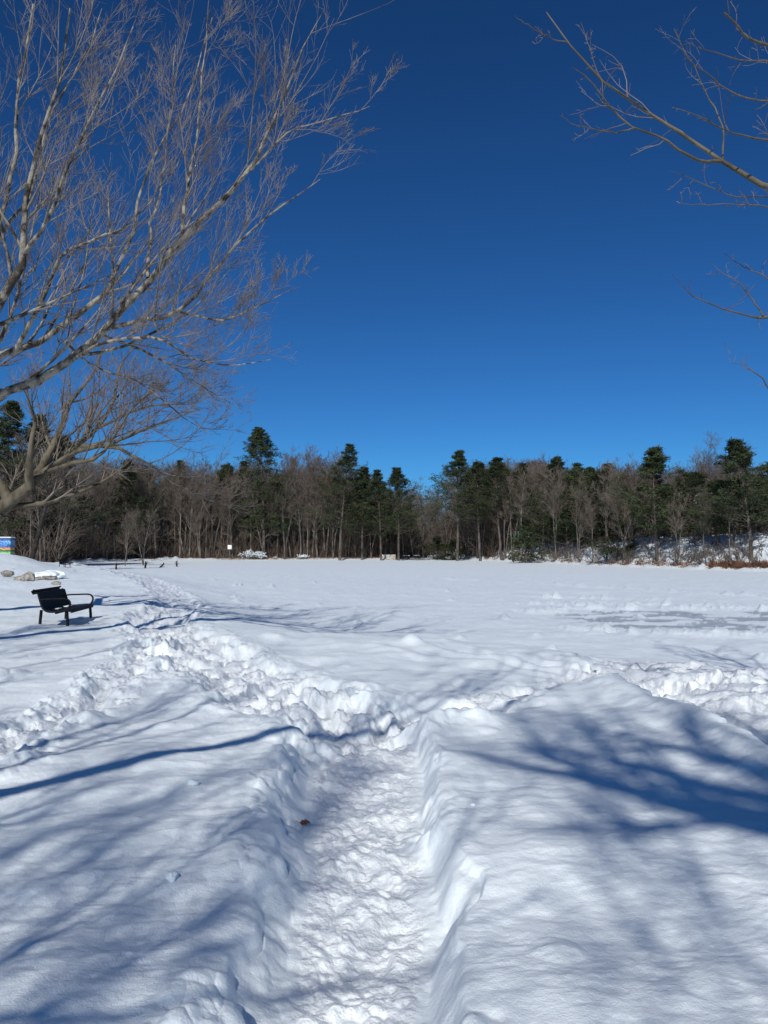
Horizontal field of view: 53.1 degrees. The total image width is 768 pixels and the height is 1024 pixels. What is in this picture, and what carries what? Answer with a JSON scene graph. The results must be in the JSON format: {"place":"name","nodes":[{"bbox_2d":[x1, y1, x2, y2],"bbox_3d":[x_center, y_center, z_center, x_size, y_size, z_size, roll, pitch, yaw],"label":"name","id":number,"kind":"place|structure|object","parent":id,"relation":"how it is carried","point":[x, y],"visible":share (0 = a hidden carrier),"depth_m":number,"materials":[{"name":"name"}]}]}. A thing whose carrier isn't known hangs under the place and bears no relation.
{"place":"outdoors","nodes":[
{"label":"outdoors","id":0,"kind":"place"},
{"bbox_2d":[214,485,240,558],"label":"bare tree","id":1,"kind":"object","parent":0,"point":[228,521],"visible":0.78,"depth_m":187.52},
{"bbox_2d":[0,533,767,1023],"bbox_3d":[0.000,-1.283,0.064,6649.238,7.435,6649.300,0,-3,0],"label":"snow ground","id":2,"kind":"structure","parent":0,"point":[596,853],"depth_m":4.39,"materials":[{"name":"snow"}]},
{"bbox_2d":[0,537,15,554],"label":"painted cabinet","id":3,"kind":"object","parent":2,"relation":"on","point":[7,545],"visible":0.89,"depth_m":84.40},
{"bbox_2d":[0,441,41,536],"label":"bare tree","id":4,"kind":"object","parent":2,"relation":"on","point":[15,516],"visible":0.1,"depth_m":114.25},
{"bbox_2d":[17,454,37,556],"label":"bare tree","id":5,"kind":"object","parent":2,"relation":"on","point":[32,497],"visible":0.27,"depth_m":111.99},
{"bbox_2d":[8,447,49,556],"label":"bare tree","id":6,"kind":"object","parent":2,"relation":"on","point":[28,512],"visible":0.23,"depth_m":113.11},
{"bbox_2d":[17,452,53,561],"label":"bare tree","id":7,"kind":"object","parent":2,"relation":"on","point":[36,493],"visible":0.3,"depth_m":111.65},
{"bbox_2d":[0,399,80,544],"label":"pine tree","id":8,"kind":"object","parent":2,"relation":"on","point":[10,425],"visible":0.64,"depth_m":113.77,"materials":[{"name":"green plant"}]},
{"bbox_2d":[40,571,59,579],"bbox_3d":[-17.570,3.390,40.383,0.945,0.552,0.873,0,-3,0],"label":"rock","id":9,"kind":"object","parent":2,"relation":"on","point":[50,575],"visible":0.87,"depth_m":40.10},
{"bbox_2d":[0,414,105,547],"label":"pine tree","id":10,"kind":"object","parent":2,"relation":"on","point":[55,495],"visible":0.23,"depth_m":115.91,"materials":[{"name":"green plant"}]},
{"bbox_2d":[4,415,116,559],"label":"bare tree","id":11,"kind":"object","parent":2,"relation":"on","point":[50,485],"visible":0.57,"depth_m":87.78,"materials":[{"name":"brown plant"}]},
{"bbox_2d":[31,586,93,625],"bbox_3d":[-7.125,2.216,17.098,0.836,1.080,1.807,0,-3,-6],"label":"park bench","id":12,"kind":"object","parent":2,"relation":"on","point":[55,600],"visible":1,"depth_m":16.86,"materials":[{"name":"black metal"}]},
{"bbox_2d":[11,435,114,548],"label":"pine tree","id":13,"kind":"object","parent":2,"relation":"on","point":[95,517],"visible":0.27,"depth_m":121.95,"materials":[{"name":"green plant"}]},
{"bbox_2d":[53,479,73,562],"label":"bare tree","id":14,"kind":"object","parent":2,"relation":"on","point":[60,509],"visible":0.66,"depth_m":114.35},
{"bbox_2d":[33,454,103,561],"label":"bare tree","id":15,"kind":"object","parent":2,"relation":"on","point":[64,527],"visible":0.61,"depth_m":115.74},
{"bbox_2d":[85,456,112,558],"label":"bare tree","id":16,"kind":"object","parent":2,"relation":"on","point":[100,498],"visible":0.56,"depth_m":164.95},
{"bbox_2d":[86,467,119,557],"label":"bare tree","id":17,"kind":"object","parent":2,"relation":"on","point":[105,497],"visible":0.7,"depth_m":167.34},
{"bbox_2d":[86,457,119,559],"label":"bare tree","id":18,"kind":"object","parent":2,"relation":"on","point":[106,555],"visible":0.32,"depth_m":169.58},
{"bbox_2d":[101,466,134,558],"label":"bare tree","id":19,"kind":"object","parent":2,"relation":"on","point":[119,495],"visible":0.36,"depth_m":171.38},
{"bbox_2d":[114,509,138,565],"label":"bare tree","id":20,"kind":"object","parent":2,"relation":"on","point":[128,525],"visible":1,"depth_m":118.27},
{"bbox_2d":[0,267,258,526],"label":"leaning tree","id":21,"kind":"object","parent":2,"relation":"on","point":[11,501],"visible":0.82,"depth_m":19.19,"materials":[{"name":"brown plant"}]},
{"bbox_2d":[107,448,152,556],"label":"bare tree","id":22,"kind":"object","parent":2,"relation":"on","point":[123,546],"visible":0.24,"depth_m":176.78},
{"bbox_2d":[102,458,158,560],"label":"pine tree","id":23,"kind":"object","parent":2,"relation":"on","point":[131,476],"visible":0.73,"depth_m":171.03,"materials":[{"name":"green plant"}]},
{"bbox_2d":[113,465,161,557],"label":"bare tree","id":24,"kind":"object","parent":2,"relation":"on","point":[141,508],"visible":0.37,"depth_m":176.97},
{"bbox_2d":[118,505,160,564],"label":"bare tree","id":25,"kind":"object","parent":2,"relation":"on","point":[143,528],"visible":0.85,"depth_m":122.63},
{"bbox_2d":[122,465,166,548],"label":"pine tree","id":26,"kind":"object","parent":2,"relation":"on","point":[149,476],"visible":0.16,"depth_m":186.14,"materials":[{"name":"green plant"}]},
{"bbox_2d":[109,459,182,556],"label":"bare tree","id":27,"kind":"object","parent":2,"relation":"on","point":[152,499],"visible":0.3,"depth_m":182.09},
{"bbox_2d":[136,458,167,557],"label":"bare tree","id":28,"kind":"object","parent":2,"relation":"on","point":[156,498],"visible":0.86,"depth_m":179.03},
{"bbox_2d":[154,474,177,555],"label":"bare tree","id":29,"kind":"object","parent":2,"relation":"on","point":[167,503],"visible":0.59,"depth_m":184.08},
{"bbox_2d":[155,460,187,556],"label":"bare tree","id":30,"kind":"object","parent":2,"relation":"on","point":[172,508],"visible":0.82,"depth_m":183.17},
{"bbox_2d":[151,459,204,556],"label":"bare tree","id":31,"kind":"object","parent":2,"relation":"on","point":[175,513],"visible":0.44,"depth_m":185.45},
{"bbox_2d":[156,460,200,552],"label":"pine tree","id":32,"kind":"object","parent":2,"relation":"on","point":[179,462],"visible":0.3,"depth_m":191.06,"materials":[{"name":"green plant"}]},
{"bbox_2d":[170,458,192,556],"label":"bare tree","id":33,"kind":"object","parent":2,"relation":"on","point":[180,497],"visible":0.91,"depth_m":182.24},
{"bbox_2d":[176,465,204,557],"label":"bare tree","id":34,"kind":"object","parent":2,"relation":"on","point":[191,499],"visible":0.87,"depth_m":181.99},
{"bbox_2d":[183,465,215,557],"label":"bare tree","id":35,"kind":"object","parent":2,"relation":"on","point":[199,527],"visible":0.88,"depth_m":182.67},
{"bbox_2d":[0,0,405,434],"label":"bare tree","id":36,"kind":"object","parent":2,"relation":"on","point":[35,379],"visible":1,"depth_m":11.95,"materials":[{"name":"brown plant"}]},
{"bbox_2d":[189,472,219,556],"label":"bare tree","id":37,"kind":"object","parent":2,"relation":"on","point":[215,478],"visible":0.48,"depth_m":188.20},
{"bbox_2d":[196,473,216,557],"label":"bare tree","id":38,"kind":"object","parent":2,"relation":"on","point":[207,507],"visible":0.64,"depth_m":186.08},
{"bbox_2d":[199,467,239,557],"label":"bare tree","id":39,"kind":"object","parent":2,"relation":"on","point":[231,491],"visible":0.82,"depth_m":187.69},
{"bbox_2d":[208,462,248,543],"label":"spruce tree","id":40,"kind":"object","parent":2,"relation":"on","point":[222,473],"visible":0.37,"depth_m":194.49,"materials":[{"name":"plant"}]},
{"bbox_2d":[215,461,273,547],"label":"pine tree","id":41,"kind":"object","parent":2,"relation":"on","point":[240,474],"visible":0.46,"depth_m":193.13,"materials":[{"name":"green plant"}]},
{"bbox_2d":[238,461,260,549],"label":"bare tree","id":42,"kind":"object","parent":2,"relation":"on","point":[247,494],"visible":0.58,"depth_m":190.34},
{"bbox_2d":[229,462,278,548],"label":"bare tree","id":43,"kind":"object","parent":2,"relation":"on","point":[268,511],"visible":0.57,"depth_m":188.69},
{"bbox_2d":[237,459,276,557],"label":"bare tree","id":44,"kind":"object","parent":2,"relation":"on","point":[260,474],"visible":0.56,"depth_m":190.15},
{"bbox_2d":[230,427,293,558],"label":"spruce tree","id":45,"kind":"object","parent":2,"relation":"on","point":[256,445],"visible":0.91,"depth_m":189.02,"materials":[{"name":"plant"}]},
{"bbox_2d":[247,475,304,556],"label":"pine tree","id":46,"kind":"object","parent":2,"relation":"on","point":[279,502],"visible":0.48,"depth_m":190.78,"materials":[{"name":"green plant"}]},
{"bbox_2d":[258,454,300,546],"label":"bare tree","id":47,"kind":"object","parent":2,"relation":"on","point":[279,477],"visible":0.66,"depth_m":189.90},
{"bbox_2d":[266,452,313,558],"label":"bare tree","id":48,"kind":"object","parent":2,"relation":"on","point":[282,517],"visible":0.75,"depth_m":189.38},
{"bbox_2d":[274,446,310,555],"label":"bare tree","id":49,"kind":"object","parent":2,"relation":"on","point":[292,495],"visible":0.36,"depth_m":194.83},
{"bbox_2d":[279,458,311,554],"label":"bare tree","id":50,"kind":"object","parent":2,"relation":"on","point":[296,501],"visible":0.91,"depth_m":190.15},
{"bbox_2d":[300,493,312,557],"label":"bare tree","id":51,"kind":"object","parent":2,"relation":"on","point":[306,519],"visible":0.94,"depth_m":190.82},
{"bbox_2d":[292,449,331,557],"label":"bare tree","id":52,"kind":"object","parent":2,"relation":"on","point":[306,503],"visible":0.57,"depth_m":193.03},
{"bbox_2d":[297,474,331,553],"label":"bare tree","id":53,"kind":"object","parent":2,"relation":"on","point":[314,531],"visible":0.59,"depth_m":192.41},
{"bbox_2d":[292,445,337,557],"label":"bare tree","id":54,"kind":"object","parent":2,"relation":"on","point":[317,485],"visible":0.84,"depth_m":191.50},
{"bbox_2d":[291,441,344,554],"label":"bare tree","id":55,"kind":"object","parent":2,"relation":"on","point":[316,488],"visible":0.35,"depth_m":195.93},
{"bbox_2d":[296,443,377,559],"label":"pine tree","id":56,"kind":"object","parent":2,"relation":"on","point":[345,460],"visible":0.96,"depth_m":186.02,"materials":[{"name":"green plant"}]},
{"bbox_2d":[325,487,350,557],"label":"bare tree","id":57,"kind":"object","parent":2,"relation":"on","point":[336,525],"visible":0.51,"depth_m":191.30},
{"bbox_2d":[340,474,373,556],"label":"bare tree","id":58,"kind":"object","parent":2,"relation":"on","point":[353,514],"visible":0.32,"depth_m":192.56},
{"bbox_2d":[334,466,390,559],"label":"pine tree","id":59,"kind":"object","parent":2,"relation":"on","point":[365,471],"visible":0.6,"depth_m":188.69,"materials":[{"name":"green plant"}]},
{"bbox_2d":[0,445,766,557],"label":"distant wood","id":60,"kind":"object","parent":2,"relation":"on","point":[704,466],"visible":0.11,"depth_m":190.15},
{"bbox_2d":[0,508,767,562],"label":"underbrush","id":61,"kind":"object","parent":2,"relation":"on","point":[67,547],"visible":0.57,"depth_m":183.43,"materials":[{"name":"plant"}]},
{"bbox_2d":[355,469,417,559],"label":"pine tree","id":62,"kind":"object","parent":2,"relation":"on","point":[376,482],"visible":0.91,"depth_m":185.40,"materials":[{"name":"green plant"}]},
{"bbox_2d":[362,467,446,559],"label":"pine tree","id":63,"kind":"object","parent":2,"relation":"on","point":[395,480],"visible":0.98,"depth_m":183.03,"materials":[{"name":"green plant"}]},
{"bbox_2d":[404,476,432,556],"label":"bare tree","id":64,"kind":"object","parent":2,"relation":"on","point":[419,503],"visible":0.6,"depth_m":200.56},
{"bbox_2d":[413,490,439,556],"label":"bare tree","id":65,"kind":"object","parent":2,"relation":"on","point":[422,522],"visible":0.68,"depth_m":198.37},
{"bbox_2d":[416,536,452,559],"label":"tree","id":66,"kind":"object","parent":2,"relation":"on","point":[437,540],"visible":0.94,"depth_m":193.25,"materials":[{"name":"green plant"}]},
{"bbox_2d":[399,450,506,560],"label":"pine tree","id":67,"kind":"object","parent":2,"relation":"on","point":[460,461],"visible":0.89,"depth_m":175.86,"materials":[{"name":"green plant"}]},
{"bbox_2d":[142,554,767,569],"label":"shore brush","id":68,"kind":"object","parent":2,"relation":"on","point":[737,565],"visible":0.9,"depth_m":104.53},
{"bbox_2d":[442,539,469,559],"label":"tree","id":69,"kind":"object","parent":2,"relation":"on","point":[452,544],"visible":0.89,"depth_m":189.22,"materials":[{"name":"green plant"}]},
{"bbox_2d":[440,461,482,557],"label":"bare tree","id":70,"kind":"object","parent":2,"relation":"on","point":[456,518],"visible":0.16,"depth_m":192.94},
{"bbox_2d":[434,458,515,556],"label":"bare tree","id":71,"kind":"object","parent":2,"relation":"on","point":[482,546],"visible":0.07,"depth_m":183.20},
{"bbox_2d":[445,461,508,560],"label":"pine tree","id":72,"kind":"object","parent":2,"relation":"on","point":[476,465],"visible":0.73,"depth_m":174.22,"materials":[{"name":"green plant"}]},
{"bbox_2d":[455,456,524,559],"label":"pine tree","id":73,"kind":"object","parent":2,"relation":"on","point":[497,469],"visible":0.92,"depth_m":167.57,"materials":[{"name":"green plant"}]},
{"bbox_2d":[495,465,526,558],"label":"bare tree","id":74,"kind":"object","parent":2,"relation":"on","point":[504,520],"visible":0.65,"depth_m":165.92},
{"bbox_2d":[496,457,535,556],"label":"bare tree","id":75,"kind":"object","parent":2,"relation":"on","point":[510,488],"visible":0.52,"depth_m":165.73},
{"bbox_2d":[489,462,547,551],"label":"pine tree","id":76,"kind":"object","parent":2,"relation":"on","point":[515,472],"visible":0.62,"depth_m":165.87,"materials":[{"name":"green plant"}]},
{"bbox_2d":[509,463,533,556],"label":"bare tree","id":77,"kind":"object","parent":2,"relation":"on","point":[522,503],"visible":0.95,"depth_m":157.55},
{"bbox_2d":[505,525,552,562],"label":"pine tree","id":78,"kind":"object","parent":2,"relation":"on","point":[524,530],"visible":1,"depth_m":145.28,"materials":[{"name":"green plant"}]},
{"bbox_2d":[514,492,552,552],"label":"pine tree","id":79,"kind":"object","parent":2,"relation":"on","point":[524,517],"visible":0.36,"depth_m":156.68,"materials":[{"name":"green plant"}]},
{"bbox_2d":[508,449,571,549],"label":"bare tree","id":80,"kind":"object","parent":2,"relation":"on","point":[541,473],"visible":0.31,"depth_m":159.95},
{"bbox_2d":[523,466,560,558],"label":"bare tree","id":81,"kind":"object","parent":2,"relation":"on","point":[541,504],"visible":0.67,"depth_m":150.23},
{"bbox_2d":[523,455,573,550],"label":"pine tree","id":82,"kind":"object","parent":2,"relation":"on","point":[557,459],"visible":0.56,"depth_m":153.17,"materials":[{"name":"green plant"}]},
{"bbox_2d":[527,502,581,553],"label":"pine tree","id":83,"kind":"object","parent":2,"relation":"on","point":[548,521],"visible":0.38,"depth_m":149.53,"materials":[{"name":"green plant"}]},
{"bbox_2d":[541,463,571,559],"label":"bare tree","id":84,"kind":"object","parent":2,"relation":"on","point":[557,505],"visible":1,"depth_m":141.11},
{"bbox_2d":[535,507,588,556],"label":"pine tree","id":85,"kind":"object","parent":2,"relation":"on","point":[559,532],"visible":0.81,"depth_m":141.23,"materials":[{"name":"green plant"}]},
{"bbox_2d":[537,462,596,546],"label":"pine tree","id":86,"kind":"object","parent":2,"relation":"on","point":[574,473],"visible":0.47,"depth_m":148.18,"materials":[{"name":"green plant"}]},
{"bbox_2d":[554,466,605,537],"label":"pine tree","id":87,"kind":"object","parent":2,"relation":"on","point":[588,470],"visible":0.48,"depth_m":142.39,"materials":[{"name":"green plant"}]},
{"bbox_2d":[569,469,595,555],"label":"bare tree","id":88,"kind":"object","parent":2,"relation":"on","point":[578,496],"visible":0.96,"depth_m":132.69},
{"bbox_2d":[558,499,615,547],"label":"pine tree","id":89,"kind":"object","parent":2,"relation":"on","point":[600,528],"visible":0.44,"depth_m":137.71,"materials":[{"name":"green plant"}]},
{"bbox_2d":[582,482,599,559],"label":"bare tree","id":90,"kind":"object","parent":2,"relation":"on","point":[591,515],"visible":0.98,"depth_m":125.77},
{"bbox_2d":[571,463,632,537],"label":"pine tree","id":91,"kind":"object","parent":2,"relation":"on","point":[590,483],"visible":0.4,"depth_m":135.32,"materials":[{"name":"green plant"}]},
{"bbox_2d":[592,463,616,560],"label":"bare tree","id":92,"kind":"object","parent":2,"relation":"on","point":[604,495],"visible":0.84,"depth_m":122.10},
{"bbox_2d":[582,523,643,560],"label":"pine tree","id":93,"kind":"object","parent":2,"relation":"on","point":[607,540],"visible":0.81,"depth_m":117.64,"materials":[{"name":"green plant"}]},
{"bbox_2d":[603,477,625,559],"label":"bare tree","id":94,"kind":"object","parent":2,"relation":"on","point":[613,504],"visible":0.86,"depth_m":116.91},
{"bbox_2d":[596,488,650,562],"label":"bare tree","id":95,"kind":"object","parent":2,"relation":"on","point":[628,520],"visible":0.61,"depth_m":116.03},
{"bbox_2d":[605,452,647,542],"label":"bare tree","id":96,"kind":"object","parent":2,"relation":"on","point":[616,478],"visible":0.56,"depth_m":123.88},
{"bbox_2d":[591,486,662,543],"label":"pine tree","id":97,"kind":"object","parent":2,"relation":"on","point":[627,508],"visible":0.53,"depth_m":123.89,"materials":[{"name":"green plant"}]},
{"bbox_2d":[514,0,767,388],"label":"bare tree","id":98,"kind":"object","parent":2,"relation":"on","point":[747,176],"visible":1,"depth_m":6.17,"materials":[{"name":"brown plant"}]},
{"bbox_2d":[607,444,690,559],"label":"pine tree","id":99,"kind":"object","parent":2,"relation":"on","point":[656,458],"visible":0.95,"depth_m":108.85,"materials":[{"name":"green plant"}]},
{"bbox_2d":[629,484,709,540],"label":"pine tree","id":100,"kind":"object","parent":2,"relation":"on","point":[662,534],"visible":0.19,"depth_m":113.63,"materials":[{"name":"green plant"}]},
{"bbox_2d":[665,487,692,563],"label":"bare tree","id":101,"kind":"object","parent":2,"relation":"on","point":[678,522],"visible":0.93,"depth_m":102.89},
{"bbox_2d":[688,486,715,564],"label":"bare tree","id":102,"kind":"object","parent":2,"relation":"on","point":[702,527],"visible":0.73,"depth_m":97.59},
{"bbox_2d":[659,471,747,543],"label":"pine tree","id":103,"kind":"object","parent":2,"relation":"on","point":[693,480],"visible":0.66,"depth_m":107.23,"materials":[{"name":"green plant"}]},
{"bbox_2d":[689,430,729,534],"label":"bare tree","id":104,"kind":"object","parent":2,"relation":"on","point":[708,458],"visible":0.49,"depth_m":126.86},
{"bbox_2d":[674,479,746,551],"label":"pine tree","id":105,"kind":"object","parent":2,"relation":"on","point":[720,523],"visible":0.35,"depth_m":101.85,"materials":[{"name":"green plant"}]},
{"bbox_2d":[675,437,767,559],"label":"pine tree","id":106,"kind":"object","parent":2,"relation":"on","point":[737,449],"visible":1,"depth_m":94.38,"materials":[{"name":"green plant"}]},
{"bbox_2d":[690,478,767,546],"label":"pine tree","id":107,"kind":"object","parent":2,"relation":"on","point":[733,492],"visible":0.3,"depth_m":99.86,"materials":[{"name":"green plant"}]},
{"bbox_2d":[728,540,757,561],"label":"bare shrub","id":108,"kind":"object","parent":2,"relation":"on","point":[736,553],"visible":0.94,"depth_m":93.68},
{"bbox_2d":[723,461,767,515],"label":"pine tree","id":109,"kind":"object","parent":2,"relation":"on","point":[761,475],"visible":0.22,"depth_m":98.41,"materials":[{"name":"green plant"}]},
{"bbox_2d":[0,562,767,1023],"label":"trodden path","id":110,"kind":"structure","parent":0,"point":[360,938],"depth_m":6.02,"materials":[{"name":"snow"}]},
{"bbox_2d":[0,0,767,537],"label":"sky","id":111,"kind":"structure","parent":0,"point":[488,282],"materials":[{"name":"blue"}]},
{"bbox_2d":[66,556,767,670],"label":"frozen lake","id":112,"kind":"structure","parent":0,"point":[488,601],"depth_m":38.55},
{"bbox_2d":[543,608,767,630],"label":"bare ice","id":113,"kind":"structure","parent":112,"relation":"on","point":[702,620],"depth_m":27.07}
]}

